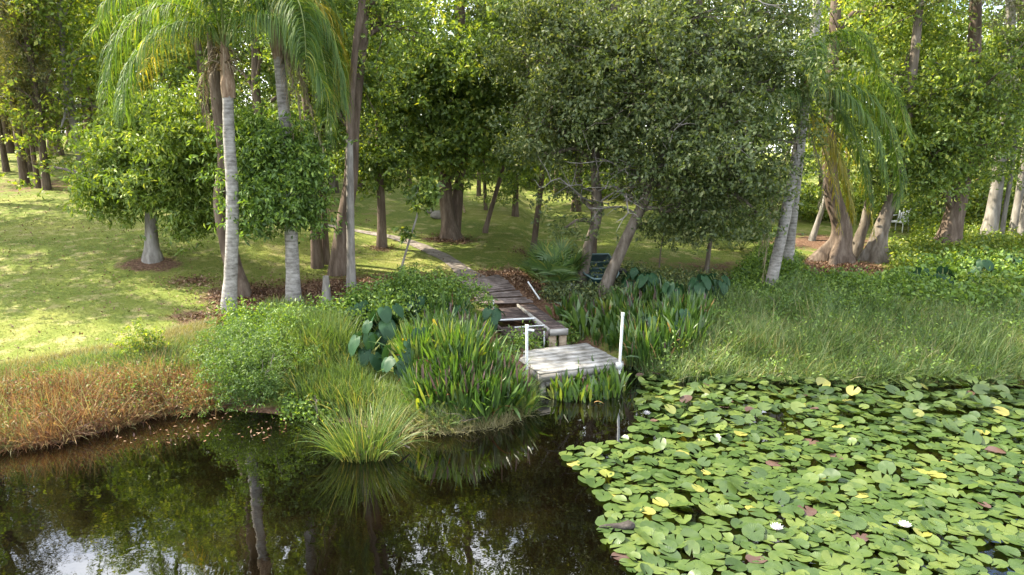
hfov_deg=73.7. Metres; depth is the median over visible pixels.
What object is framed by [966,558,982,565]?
lily pad
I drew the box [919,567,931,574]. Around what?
lily pad
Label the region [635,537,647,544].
lily pad
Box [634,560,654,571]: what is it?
lily pad
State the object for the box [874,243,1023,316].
weeds
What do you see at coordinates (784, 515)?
lily pad
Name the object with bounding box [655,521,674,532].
lily pad
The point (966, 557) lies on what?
lily pad
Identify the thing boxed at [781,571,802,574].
lily pad
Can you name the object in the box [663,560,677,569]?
lily pad
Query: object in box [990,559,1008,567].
lily pad
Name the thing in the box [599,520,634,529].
driftwood
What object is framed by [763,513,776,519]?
lily pad
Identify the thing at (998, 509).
lily pad
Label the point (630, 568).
lily pad
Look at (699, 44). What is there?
slim tree
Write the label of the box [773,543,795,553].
lily pad
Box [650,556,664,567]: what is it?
lily pad
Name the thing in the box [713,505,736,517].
lily pad
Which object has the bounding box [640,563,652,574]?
lily pad
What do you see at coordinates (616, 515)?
lily pad
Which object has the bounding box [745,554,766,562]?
lily pad
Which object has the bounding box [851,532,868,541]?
lily pad
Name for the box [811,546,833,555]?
lily pad
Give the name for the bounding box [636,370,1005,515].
lily pads
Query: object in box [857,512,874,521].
lily pad
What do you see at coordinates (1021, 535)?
lily pad
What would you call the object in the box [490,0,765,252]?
broadleaf tree
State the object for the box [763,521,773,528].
lily pad
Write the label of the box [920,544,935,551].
lily pad
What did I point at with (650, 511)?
lily pad
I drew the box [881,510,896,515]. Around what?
lily pad
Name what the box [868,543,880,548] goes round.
lily pad
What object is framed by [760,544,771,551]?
lily pad
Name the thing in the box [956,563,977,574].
lily pad
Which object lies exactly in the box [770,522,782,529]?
water lily
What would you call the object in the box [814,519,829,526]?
lily pad
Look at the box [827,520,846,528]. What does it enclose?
lily pad
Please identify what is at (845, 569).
lily pad
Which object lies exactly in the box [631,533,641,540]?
lily pad
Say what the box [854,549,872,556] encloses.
lily pad
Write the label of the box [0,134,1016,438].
ground
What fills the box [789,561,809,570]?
lily pad
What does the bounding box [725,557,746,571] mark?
lily pad
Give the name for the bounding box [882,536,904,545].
lily pad
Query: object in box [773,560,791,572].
lily pad
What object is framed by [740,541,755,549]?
lily pad
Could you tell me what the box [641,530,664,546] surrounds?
lily pad
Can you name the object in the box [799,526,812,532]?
lily pad
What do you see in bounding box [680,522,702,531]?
lily pad
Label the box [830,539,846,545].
lily pad
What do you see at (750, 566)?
lily pad
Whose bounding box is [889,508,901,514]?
lily pad
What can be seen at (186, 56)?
background tree
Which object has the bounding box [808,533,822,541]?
lily pad
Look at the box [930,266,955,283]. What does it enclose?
elephant ear
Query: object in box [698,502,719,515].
lily pad
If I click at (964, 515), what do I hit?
lily pad
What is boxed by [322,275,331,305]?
tree stump
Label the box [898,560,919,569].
lily pad
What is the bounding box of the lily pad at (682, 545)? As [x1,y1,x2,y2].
[676,542,685,547]
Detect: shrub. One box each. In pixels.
[106,317,170,356]
[172,310,286,376]
[176,316,326,417]
[237,303,333,361]
[373,262,429,294]
[375,267,497,313]
[735,285,829,320]
[819,259,918,300]
[957,269,1023,294]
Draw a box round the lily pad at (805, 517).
[799,515,812,521]
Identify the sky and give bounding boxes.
[54,0,1023,152]
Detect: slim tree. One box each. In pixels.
[85,0,210,109]
[236,46,301,117]
[342,0,409,189]
[392,0,451,185]
[441,0,521,195]
[625,4,662,203]
[644,0,737,152]
[706,0,820,209]
[861,0,987,182]
[946,0,1023,181]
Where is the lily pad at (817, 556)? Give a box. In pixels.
[809,551,823,561]
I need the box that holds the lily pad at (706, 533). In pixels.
[699,528,721,540]
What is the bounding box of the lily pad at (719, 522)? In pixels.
[713,519,731,530]
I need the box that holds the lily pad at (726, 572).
[721,570,734,574]
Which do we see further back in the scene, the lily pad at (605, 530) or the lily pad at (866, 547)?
the lily pad at (605, 530)
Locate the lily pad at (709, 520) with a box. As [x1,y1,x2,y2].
[699,516,715,523]
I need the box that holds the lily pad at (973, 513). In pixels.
[963,508,987,518]
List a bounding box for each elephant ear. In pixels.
[346,295,372,326]
[348,330,388,375]
[362,303,403,347]
[381,339,414,380]
[387,285,408,317]
[398,319,436,348]
[405,292,428,319]
[451,299,471,315]
[481,305,505,334]
[617,268,627,280]
[621,267,640,289]
[633,272,661,293]
[641,313,661,335]
[659,281,684,304]
[667,308,692,332]
[686,273,714,299]
[709,273,730,302]
[910,267,929,279]
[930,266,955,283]
[970,259,993,278]
[1004,255,1022,267]
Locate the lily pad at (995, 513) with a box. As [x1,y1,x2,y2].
[986,510,1010,519]
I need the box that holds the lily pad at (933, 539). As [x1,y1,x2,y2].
[916,534,939,545]
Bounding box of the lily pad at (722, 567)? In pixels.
[712,565,726,570]
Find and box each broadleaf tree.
[9,0,133,144]
[43,69,241,263]
[72,0,268,102]
[137,0,357,297]
[253,0,415,268]
[260,1,373,264]
[272,0,507,276]
[324,0,462,248]
[335,0,555,240]
[391,175,447,268]
[431,0,547,209]
[442,0,708,287]
[453,0,599,232]
[464,3,566,216]
[471,0,602,255]
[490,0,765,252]
[551,0,872,296]
[636,221,684,267]
[644,141,782,273]
[756,0,1006,264]
[782,0,986,202]
[791,112,872,240]
[819,0,1023,263]
[838,153,932,257]
[853,0,1023,247]
[893,0,1023,235]
[982,33,1023,236]
[982,60,1023,234]
[992,21,1023,237]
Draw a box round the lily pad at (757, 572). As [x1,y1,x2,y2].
[751,570,765,574]
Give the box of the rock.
[430,210,440,218]
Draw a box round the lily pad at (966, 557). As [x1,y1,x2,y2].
[961,553,970,560]
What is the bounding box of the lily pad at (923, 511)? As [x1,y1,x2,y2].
[915,507,938,518]
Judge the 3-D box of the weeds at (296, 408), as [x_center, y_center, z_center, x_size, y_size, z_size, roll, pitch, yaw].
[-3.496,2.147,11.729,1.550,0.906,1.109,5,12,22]
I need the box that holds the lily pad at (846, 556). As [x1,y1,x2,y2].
[837,549,863,562]
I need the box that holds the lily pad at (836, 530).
[832,528,844,533]
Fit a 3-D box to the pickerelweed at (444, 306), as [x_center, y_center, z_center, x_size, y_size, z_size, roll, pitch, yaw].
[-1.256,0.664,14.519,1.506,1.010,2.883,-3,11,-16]
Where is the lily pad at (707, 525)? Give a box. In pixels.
[703,523,721,530]
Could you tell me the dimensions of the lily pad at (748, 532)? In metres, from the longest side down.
0.261 x 0.260 x 0.020 m
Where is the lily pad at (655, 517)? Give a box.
[652,514,666,520]
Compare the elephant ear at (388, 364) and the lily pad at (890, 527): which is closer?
the lily pad at (890, 527)
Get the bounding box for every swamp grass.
[632,274,1023,386]
[642,363,1023,387]
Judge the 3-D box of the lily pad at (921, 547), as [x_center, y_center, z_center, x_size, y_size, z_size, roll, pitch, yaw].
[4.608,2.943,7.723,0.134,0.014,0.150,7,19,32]
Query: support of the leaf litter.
on the ground at (398, 214)
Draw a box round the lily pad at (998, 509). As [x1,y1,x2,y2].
[989,507,1011,517]
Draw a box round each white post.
[525,324,533,375]
[615,312,624,373]
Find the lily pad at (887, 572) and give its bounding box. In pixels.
[880,570,900,574]
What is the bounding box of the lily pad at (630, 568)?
[626,566,635,572]
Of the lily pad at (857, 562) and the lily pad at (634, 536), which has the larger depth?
the lily pad at (634, 536)
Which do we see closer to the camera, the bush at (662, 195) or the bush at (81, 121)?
the bush at (662, 195)
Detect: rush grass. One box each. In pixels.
[250,291,432,343]
[252,302,402,419]
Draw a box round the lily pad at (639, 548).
[635,545,647,555]
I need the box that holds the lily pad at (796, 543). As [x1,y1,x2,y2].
[789,538,808,549]
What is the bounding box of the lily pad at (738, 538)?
[733,534,747,545]
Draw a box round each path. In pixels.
[49,166,77,173]
[328,224,485,280]
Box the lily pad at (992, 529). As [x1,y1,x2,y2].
[986,525,1003,534]
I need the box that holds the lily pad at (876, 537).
[866,534,885,542]
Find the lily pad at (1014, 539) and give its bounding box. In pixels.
[1003,535,1023,545]
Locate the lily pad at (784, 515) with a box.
[781,513,794,518]
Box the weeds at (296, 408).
[270,390,340,425]
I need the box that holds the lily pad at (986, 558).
[973,552,992,563]
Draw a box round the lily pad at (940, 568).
[928,561,954,574]
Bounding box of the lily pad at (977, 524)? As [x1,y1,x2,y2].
[965,520,988,530]
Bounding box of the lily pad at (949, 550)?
[941,547,961,556]
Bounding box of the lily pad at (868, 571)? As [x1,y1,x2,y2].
[861,568,873,574]
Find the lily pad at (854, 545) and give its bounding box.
[841,541,858,551]
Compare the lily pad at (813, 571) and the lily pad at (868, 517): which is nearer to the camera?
the lily pad at (813, 571)
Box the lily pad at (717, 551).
[709,548,724,555]
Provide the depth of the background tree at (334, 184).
27.93 m
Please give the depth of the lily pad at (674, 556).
7.60 m
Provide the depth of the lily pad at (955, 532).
8.06 m
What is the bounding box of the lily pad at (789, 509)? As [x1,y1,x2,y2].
[781,505,804,516]
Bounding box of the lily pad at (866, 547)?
[862,545,874,551]
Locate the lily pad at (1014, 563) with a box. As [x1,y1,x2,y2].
[1008,559,1023,568]
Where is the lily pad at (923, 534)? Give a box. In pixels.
[913,527,931,536]
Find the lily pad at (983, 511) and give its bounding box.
[979,510,993,517]
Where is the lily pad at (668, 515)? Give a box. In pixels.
[662,512,677,517]
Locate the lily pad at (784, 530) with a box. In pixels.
[777,527,794,535]
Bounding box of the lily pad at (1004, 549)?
[995,545,1020,556]
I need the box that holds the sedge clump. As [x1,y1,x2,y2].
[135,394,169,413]
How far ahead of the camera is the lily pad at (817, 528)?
8.10 m
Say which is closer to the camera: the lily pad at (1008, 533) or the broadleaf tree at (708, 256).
the lily pad at (1008, 533)
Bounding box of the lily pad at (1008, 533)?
[1003,532,1016,535]
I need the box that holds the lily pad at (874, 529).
[870,527,882,533]
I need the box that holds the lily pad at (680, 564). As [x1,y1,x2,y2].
[674,559,693,570]
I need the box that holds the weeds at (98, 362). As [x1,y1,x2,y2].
[0,352,216,430]
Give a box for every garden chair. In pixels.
[583,253,619,284]
[889,210,908,231]
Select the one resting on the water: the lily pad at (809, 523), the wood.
the lily pad at (809, 523)
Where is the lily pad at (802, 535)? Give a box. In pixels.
[786,532,808,540]
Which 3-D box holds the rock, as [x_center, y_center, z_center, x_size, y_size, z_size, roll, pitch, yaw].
[-2.939,-2.874,27.338,0.664,0.459,0.563,0,11,0]
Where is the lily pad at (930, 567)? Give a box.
[926,565,939,568]
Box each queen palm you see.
[81,0,354,310]
[198,0,353,301]
[747,27,915,285]
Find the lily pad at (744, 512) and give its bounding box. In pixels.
[737,509,748,514]
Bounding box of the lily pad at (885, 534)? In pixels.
[883,533,898,539]
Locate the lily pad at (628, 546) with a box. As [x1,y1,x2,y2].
[610,540,635,553]
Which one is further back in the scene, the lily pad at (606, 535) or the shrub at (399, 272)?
the shrub at (399, 272)
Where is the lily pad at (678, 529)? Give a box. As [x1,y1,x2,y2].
[671,526,681,533]
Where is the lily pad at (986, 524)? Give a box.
[979,521,992,526]
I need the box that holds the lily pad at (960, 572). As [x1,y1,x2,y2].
[953,569,971,574]
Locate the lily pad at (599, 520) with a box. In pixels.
[595,515,616,526]
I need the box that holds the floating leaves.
[116,412,286,444]
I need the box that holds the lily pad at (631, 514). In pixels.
[622,511,634,517]
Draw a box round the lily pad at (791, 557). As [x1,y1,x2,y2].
[784,553,795,560]
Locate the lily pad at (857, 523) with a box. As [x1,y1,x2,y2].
[841,515,866,529]
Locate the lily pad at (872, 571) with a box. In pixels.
[864,566,877,572]
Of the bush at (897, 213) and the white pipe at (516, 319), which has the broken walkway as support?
the white pipe at (516, 319)
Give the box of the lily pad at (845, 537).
[834,532,851,540]
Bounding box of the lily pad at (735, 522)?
[730,518,747,527]
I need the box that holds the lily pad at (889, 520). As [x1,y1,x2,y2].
[883,515,901,523]
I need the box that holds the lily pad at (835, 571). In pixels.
[819,566,840,574]
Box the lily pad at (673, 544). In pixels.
[658,540,677,551]
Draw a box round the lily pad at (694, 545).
[684,540,699,556]
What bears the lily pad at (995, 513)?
on the water
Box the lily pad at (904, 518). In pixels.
[894,515,911,521]
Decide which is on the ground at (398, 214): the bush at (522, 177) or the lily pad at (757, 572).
the bush at (522, 177)
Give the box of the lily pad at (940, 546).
[932,543,947,551]
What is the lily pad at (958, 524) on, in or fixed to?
on the water
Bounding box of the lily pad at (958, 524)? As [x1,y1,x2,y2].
[950,521,968,530]
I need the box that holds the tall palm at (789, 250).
[783,0,821,264]
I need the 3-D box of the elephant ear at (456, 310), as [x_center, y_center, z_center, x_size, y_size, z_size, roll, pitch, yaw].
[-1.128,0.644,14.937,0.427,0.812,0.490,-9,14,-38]
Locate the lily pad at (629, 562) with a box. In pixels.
[619,558,636,565]
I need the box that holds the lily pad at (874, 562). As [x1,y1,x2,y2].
[862,558,888,570]
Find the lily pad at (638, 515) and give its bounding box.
[634,512,642,517]
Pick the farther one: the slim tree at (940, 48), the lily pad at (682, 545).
the slim tree at (940, 48)
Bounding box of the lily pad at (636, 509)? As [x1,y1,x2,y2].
[633,507,643,511]
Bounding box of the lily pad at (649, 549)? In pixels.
[646,546,660,554]
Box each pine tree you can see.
[0,0,35,37]
[0,0,61,185]
[0,0,82,189]
[0,5,57,171]
[0,7,10,171]
[0,22,66,187]
[0,92,14,152]
[1,15,56,150]
[16,3,89,154]
[62,67,99,144]
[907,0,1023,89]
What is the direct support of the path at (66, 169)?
on the ground at (398, 214)
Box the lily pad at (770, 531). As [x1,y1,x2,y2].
[764,527,776,535]
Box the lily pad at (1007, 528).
[992,522,1017,533]
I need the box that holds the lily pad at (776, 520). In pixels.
[769,518,782,523]
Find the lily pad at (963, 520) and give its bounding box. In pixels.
[954,517,973,524]
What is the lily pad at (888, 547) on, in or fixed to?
on the water
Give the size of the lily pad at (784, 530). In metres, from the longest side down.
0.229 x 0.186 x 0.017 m
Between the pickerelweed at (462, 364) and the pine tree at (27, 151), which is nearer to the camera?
the pickerelweed at (462, 364)
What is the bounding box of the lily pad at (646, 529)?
[634,526,653,535]
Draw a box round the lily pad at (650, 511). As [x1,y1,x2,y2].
[640,507,655,514]
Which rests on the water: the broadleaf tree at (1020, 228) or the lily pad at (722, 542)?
the lily pad at (722, 542)
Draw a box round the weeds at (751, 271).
[719,241,909,314]
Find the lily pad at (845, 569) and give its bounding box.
[837,565,861,574]
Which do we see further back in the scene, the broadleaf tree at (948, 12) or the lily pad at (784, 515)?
the broadleaf tree at (948, 12)
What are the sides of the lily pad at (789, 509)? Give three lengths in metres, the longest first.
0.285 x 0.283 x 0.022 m
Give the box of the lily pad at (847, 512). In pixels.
[838,509,855,515]
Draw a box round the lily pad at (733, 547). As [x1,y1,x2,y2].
[729,544,745,554]
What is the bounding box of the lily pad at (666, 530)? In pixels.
[655,527,668,533]
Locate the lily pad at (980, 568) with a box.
[972,565,987,572]
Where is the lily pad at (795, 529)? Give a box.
[789,525,803,533]
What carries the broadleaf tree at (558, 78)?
on the ground at (398, 214)
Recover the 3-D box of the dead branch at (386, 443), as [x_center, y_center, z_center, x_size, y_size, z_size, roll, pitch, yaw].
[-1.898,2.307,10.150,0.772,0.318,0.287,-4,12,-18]
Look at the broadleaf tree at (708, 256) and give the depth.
20.31 m
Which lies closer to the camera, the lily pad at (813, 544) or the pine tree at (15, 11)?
the lily pad at (813, 544)
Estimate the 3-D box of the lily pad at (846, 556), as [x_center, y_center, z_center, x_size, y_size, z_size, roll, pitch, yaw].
[3.766,2.988,7.585,0.272,0.015,0.276,-8,10,-10]
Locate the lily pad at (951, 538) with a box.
[944,536,959,541]
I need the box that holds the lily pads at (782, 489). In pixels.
[559,363,1023,515]
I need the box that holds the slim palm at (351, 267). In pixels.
[346,0,365,287]
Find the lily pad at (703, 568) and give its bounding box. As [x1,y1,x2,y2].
[684,560,712,574]
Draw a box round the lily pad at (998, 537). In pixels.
[991,533,1009,543]
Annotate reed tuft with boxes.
[292,392,443,463]
[324,398,434,454]
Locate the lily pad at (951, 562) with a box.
[939,557,959,567]
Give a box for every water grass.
[355,367,553,435]
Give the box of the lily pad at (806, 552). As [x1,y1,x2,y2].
[798,550,810,555]
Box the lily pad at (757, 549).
[751,544,766,551]
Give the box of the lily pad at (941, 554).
[928,548,949,559]
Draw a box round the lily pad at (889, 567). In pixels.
[886,564,898,570]
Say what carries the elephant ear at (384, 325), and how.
on the ground at (398, 214)
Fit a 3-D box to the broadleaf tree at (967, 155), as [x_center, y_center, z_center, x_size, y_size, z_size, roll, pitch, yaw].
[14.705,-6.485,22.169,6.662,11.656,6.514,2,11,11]
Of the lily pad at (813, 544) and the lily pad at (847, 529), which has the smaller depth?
the lily pad at (813, 544)
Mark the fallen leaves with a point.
(126, 264)
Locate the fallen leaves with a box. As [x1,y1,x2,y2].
[0,190,451,360]
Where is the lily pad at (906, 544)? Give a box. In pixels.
[900,541,915,548]
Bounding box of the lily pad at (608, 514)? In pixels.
[604,510,615,516]
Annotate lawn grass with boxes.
[0,214,450,360]
[469,224,770,298]
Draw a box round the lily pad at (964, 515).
[956,512,968,517]
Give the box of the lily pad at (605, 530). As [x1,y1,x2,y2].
[597,527,611,532]
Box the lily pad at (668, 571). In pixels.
[660,567,679,574]
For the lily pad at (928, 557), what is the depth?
7.54 m
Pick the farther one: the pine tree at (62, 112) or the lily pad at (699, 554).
the pine tree at (62, 112)
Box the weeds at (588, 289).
[532,259,731,303]
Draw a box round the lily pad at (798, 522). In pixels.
[786,517,804,527]
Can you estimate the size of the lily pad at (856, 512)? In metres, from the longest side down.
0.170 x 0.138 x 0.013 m
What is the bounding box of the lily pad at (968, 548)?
[951,542,977,553]
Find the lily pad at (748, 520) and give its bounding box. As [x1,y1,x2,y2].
[740,517,763,525]
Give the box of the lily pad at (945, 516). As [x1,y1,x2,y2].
[941,512,960,521]
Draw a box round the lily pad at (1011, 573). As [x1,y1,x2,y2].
[1007,571,1022,574]
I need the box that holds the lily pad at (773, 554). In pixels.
[768,550,787,560]
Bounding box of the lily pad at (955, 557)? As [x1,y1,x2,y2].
[948,554,963,560]
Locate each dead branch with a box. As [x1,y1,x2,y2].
[307,397,318,418]
[360,435,409,454]
[440,409,483,421]
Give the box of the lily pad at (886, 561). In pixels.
[883,558,897,565]
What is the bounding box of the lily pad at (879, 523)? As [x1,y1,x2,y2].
[867,520,882,526]
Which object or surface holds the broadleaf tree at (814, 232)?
on the ground at (398, 214)
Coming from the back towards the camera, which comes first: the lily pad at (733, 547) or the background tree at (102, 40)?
the background tree at (102, 40)
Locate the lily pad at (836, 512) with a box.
[826,510,842,516]
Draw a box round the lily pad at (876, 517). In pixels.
[870,511,890,521]
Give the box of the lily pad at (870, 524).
[867,522,878,527]
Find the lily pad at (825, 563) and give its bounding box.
[819,561,837,568]
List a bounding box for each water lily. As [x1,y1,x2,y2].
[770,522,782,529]
[897,520,911,526]
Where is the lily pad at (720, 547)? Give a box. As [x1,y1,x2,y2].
[715,544,730,551]
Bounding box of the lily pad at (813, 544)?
[807,540,818,546]
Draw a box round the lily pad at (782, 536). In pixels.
[774,532,789,539]
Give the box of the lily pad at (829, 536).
[818,531,835,541]
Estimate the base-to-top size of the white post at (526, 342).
1.421 m
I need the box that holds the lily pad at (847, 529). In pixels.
[841,526,855,533]
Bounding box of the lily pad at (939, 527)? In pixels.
[921,520,946,534]
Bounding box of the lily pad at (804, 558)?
[793,554,812,561]
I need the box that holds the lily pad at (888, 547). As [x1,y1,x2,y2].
[873,539,896,552]
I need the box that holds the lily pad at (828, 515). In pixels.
[822,513,838,520]
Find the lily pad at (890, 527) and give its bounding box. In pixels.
[876,523,899,535]
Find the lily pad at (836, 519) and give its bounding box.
[833,517,841,522]
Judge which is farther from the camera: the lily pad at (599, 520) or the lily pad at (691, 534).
the lily pad at (599, 520)
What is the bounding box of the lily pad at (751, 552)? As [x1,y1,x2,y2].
[746,548,761,555]
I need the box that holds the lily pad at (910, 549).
[904,546,926,556]
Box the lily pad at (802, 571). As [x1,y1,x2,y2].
[795,569,809,574]
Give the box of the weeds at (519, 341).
[494,316,589,359]
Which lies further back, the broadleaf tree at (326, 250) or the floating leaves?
the broadleaf tree at (326, 250)
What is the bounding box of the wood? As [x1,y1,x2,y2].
[56,32,1023,160]
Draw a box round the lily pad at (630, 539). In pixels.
[625,537,637,543]
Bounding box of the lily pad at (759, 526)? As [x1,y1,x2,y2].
[754,523,764,532]
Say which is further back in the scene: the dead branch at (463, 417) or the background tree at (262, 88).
the background tree at (262, 88)
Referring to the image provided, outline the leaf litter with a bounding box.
[113,232,892,330]
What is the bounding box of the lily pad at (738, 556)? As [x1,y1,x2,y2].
[725,552,741,559]
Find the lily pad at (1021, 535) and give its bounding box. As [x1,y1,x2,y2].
[1019,532,1023,540]
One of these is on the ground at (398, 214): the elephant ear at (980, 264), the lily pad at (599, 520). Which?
the elephant ear at (980, 264)
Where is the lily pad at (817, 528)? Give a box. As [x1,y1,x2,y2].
[808,524,825,534]
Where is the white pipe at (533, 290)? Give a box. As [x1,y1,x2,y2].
[527,281,539,299]
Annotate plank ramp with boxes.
[462,274,532,303]
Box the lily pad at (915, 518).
[908,515,921,523]
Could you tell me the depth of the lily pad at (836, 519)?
8.32 m
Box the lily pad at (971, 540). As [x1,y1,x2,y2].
[967,536,985,545]
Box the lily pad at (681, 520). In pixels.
[674,514,691,523]
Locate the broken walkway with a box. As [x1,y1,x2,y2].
[482,304,567,347]
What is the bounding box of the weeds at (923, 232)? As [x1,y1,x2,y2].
[884,212,1023,271]
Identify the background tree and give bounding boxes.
[0,0,181,200]
[1,70,21,85]
[15,0,99,155]
[43,2,169,113]
[45,1,168,100]
[54,3,134,137]
[57,81,97,140]
[110,0,272,158]
[126,3,300,123]
[154,55,243,114]
[163,1,330,119]
[166,31,248,118]
[210,0,413,192]
[240,48,297,105]
[521,0,656,211]
[685,0,790,160]
[725,3,793,161]
[769,2,867,192]
[802,2,881,179]
[887,8,1009,201]
[971,10,1022,197]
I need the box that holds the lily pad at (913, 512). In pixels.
[904,509,922,517]
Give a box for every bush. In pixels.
[57,83,83,133]
[468,151,533,179]
[481,157,569,188]
[505,153,573,187]
[536,151,602,192]
[567,152,640,199]
[604,157,654,204]
[614,142,667,204]
[631,151,766,205]
[742,172,823,219]
[775,177,863,222]
[800,183,907,223]
[847,159,1013,225]
[858,195,933,221]
[907,177,1014,220]
[944,160,1018,223]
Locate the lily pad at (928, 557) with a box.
[923,554,935,561]
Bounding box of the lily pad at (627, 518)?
[622,517,633,521]
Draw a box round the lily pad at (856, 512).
[848,508,861,513]
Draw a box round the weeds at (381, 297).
[200,262,481,357]
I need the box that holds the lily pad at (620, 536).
[609,532,624,543]
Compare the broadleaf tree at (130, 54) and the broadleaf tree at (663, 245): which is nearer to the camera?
the broadleaf tree at (663, 245)
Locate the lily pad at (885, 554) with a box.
[879,551,897,560]
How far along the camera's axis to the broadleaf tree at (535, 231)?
21.44 m
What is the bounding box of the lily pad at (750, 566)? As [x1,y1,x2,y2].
[746,560,766,572]
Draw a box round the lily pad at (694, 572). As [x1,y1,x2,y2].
[688,569,700,574]
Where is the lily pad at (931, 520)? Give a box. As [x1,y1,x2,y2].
[928,518,945,525]
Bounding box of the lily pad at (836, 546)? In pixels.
[829,543,848,551]
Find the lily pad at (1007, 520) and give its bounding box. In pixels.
[1003,518,1015,523]
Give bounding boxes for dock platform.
[519,343,623,392]
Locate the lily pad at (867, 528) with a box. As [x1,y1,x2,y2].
[861,526,872,531]
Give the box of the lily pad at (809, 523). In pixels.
[806,520,819,525]
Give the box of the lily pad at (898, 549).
[892,545,910,555]
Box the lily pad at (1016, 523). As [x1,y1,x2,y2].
[1010,520,1023,526]
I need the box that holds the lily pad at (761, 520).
[755,518,768,524]
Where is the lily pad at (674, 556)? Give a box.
[657,546,680,560]
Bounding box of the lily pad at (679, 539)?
[666,533,683,544]
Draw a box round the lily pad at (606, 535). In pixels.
[603,531,615,538]
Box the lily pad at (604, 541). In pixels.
[600,539,612,543]
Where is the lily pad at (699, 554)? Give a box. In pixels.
[692,550,705,558]
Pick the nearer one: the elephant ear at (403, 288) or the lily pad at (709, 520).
the lily pad at (709, 520)
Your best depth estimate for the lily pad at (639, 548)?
7.71 m
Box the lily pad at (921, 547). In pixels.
[913,544,925,551]
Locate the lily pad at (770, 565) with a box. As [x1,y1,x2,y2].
[764,562,782,572]
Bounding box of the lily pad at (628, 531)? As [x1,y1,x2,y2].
[622,529,634,533]
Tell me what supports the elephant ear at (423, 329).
on the ground at (398, 214)
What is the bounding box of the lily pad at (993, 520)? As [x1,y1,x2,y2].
[983,517,1002,523]
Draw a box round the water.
[0,365,1023,574]
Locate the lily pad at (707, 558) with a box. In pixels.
[700,553,724,565]
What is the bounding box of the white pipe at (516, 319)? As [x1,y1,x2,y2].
[500,317,533,320]
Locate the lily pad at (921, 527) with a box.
[909,520,928,530]
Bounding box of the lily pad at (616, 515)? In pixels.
[611,512,622,519]
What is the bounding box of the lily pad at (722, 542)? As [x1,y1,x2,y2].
[711,538,732,548]
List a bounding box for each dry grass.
[0,338,238,455]
[0,351,200,387]
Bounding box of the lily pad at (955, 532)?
[942,527,967,535]
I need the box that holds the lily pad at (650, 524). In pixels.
[640,520,658,530]
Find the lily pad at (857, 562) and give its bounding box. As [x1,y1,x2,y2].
[850,558,870,568]
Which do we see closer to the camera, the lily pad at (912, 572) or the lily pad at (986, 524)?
the lily pad at (912, 572)
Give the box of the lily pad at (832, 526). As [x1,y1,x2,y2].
[823,525,836,529]
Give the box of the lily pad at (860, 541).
[850,537,865,545]
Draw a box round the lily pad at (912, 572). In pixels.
[906,569,922,574]
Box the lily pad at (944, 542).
[940,540,947,545]
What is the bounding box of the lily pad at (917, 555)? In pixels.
[909,552,922,558]
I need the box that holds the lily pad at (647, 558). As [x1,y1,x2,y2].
[640,552,654,562]
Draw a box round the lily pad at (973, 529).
[964,525,983,535]
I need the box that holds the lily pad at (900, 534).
[890,530,906,537]
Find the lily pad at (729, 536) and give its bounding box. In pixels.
[718,532,733,541]
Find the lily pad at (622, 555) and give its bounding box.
[611,552,629,559]
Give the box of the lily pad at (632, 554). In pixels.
[627,551,640,559]
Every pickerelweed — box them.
[368,306,549,425]
[419,289,490,327]
[545,285,645,352]
[547,354,633,402]
[611,275,727,371]
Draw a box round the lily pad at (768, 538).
[762,534,776,543]
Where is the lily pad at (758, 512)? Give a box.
[748,508,765,516]
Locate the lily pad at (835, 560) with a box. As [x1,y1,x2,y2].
[821,550,843,565]
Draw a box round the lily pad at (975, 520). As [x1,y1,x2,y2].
[966,517,985,525]
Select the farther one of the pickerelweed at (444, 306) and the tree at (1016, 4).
the tree at (1016, 4)
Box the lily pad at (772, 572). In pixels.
[765,569,779,574]
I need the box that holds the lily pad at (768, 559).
[760,556,772,562]
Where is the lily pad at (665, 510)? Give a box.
[657,508,670,514]
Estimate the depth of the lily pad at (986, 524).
8.24 m
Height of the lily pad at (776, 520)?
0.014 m
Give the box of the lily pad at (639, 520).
[636,517,648,522]
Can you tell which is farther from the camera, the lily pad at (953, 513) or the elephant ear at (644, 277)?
the elephant ear at (644, 277)
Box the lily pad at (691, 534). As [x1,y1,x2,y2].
[680,528,701,540]
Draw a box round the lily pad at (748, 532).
[742,523,763,540]
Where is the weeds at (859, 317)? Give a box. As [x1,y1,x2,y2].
[634,270,1023,385]
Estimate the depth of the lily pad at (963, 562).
7.42 m
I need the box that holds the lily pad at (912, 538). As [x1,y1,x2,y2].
[904,534,927,544]
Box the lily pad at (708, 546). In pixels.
[696,540,713,552]
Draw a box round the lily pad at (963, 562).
[958,560,973,566]
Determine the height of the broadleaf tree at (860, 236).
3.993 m
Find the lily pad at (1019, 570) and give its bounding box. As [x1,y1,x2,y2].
[1014,568,1023,574]
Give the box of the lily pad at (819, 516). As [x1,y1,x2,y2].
[810,513,827,522]
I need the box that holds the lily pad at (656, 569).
[651,566,664,573]
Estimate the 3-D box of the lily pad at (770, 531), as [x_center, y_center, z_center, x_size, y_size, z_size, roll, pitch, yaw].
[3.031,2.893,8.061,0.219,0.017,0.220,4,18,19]
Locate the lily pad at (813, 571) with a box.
[805,568,822,574]
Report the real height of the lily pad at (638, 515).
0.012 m
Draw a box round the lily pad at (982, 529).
[977,525,995,541]
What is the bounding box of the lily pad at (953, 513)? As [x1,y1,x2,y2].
[945,509,959,515]
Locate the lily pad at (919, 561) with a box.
[905,556,923,565]
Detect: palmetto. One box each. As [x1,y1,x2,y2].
[510,234,591,287]
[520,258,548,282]
[718,210,764,250]
[748,222,777,246]
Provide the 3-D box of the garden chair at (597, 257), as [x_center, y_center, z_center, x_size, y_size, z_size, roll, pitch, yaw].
[2.471,-0.541,19.681,1.144,0.603,2.044,-1,11,-4]

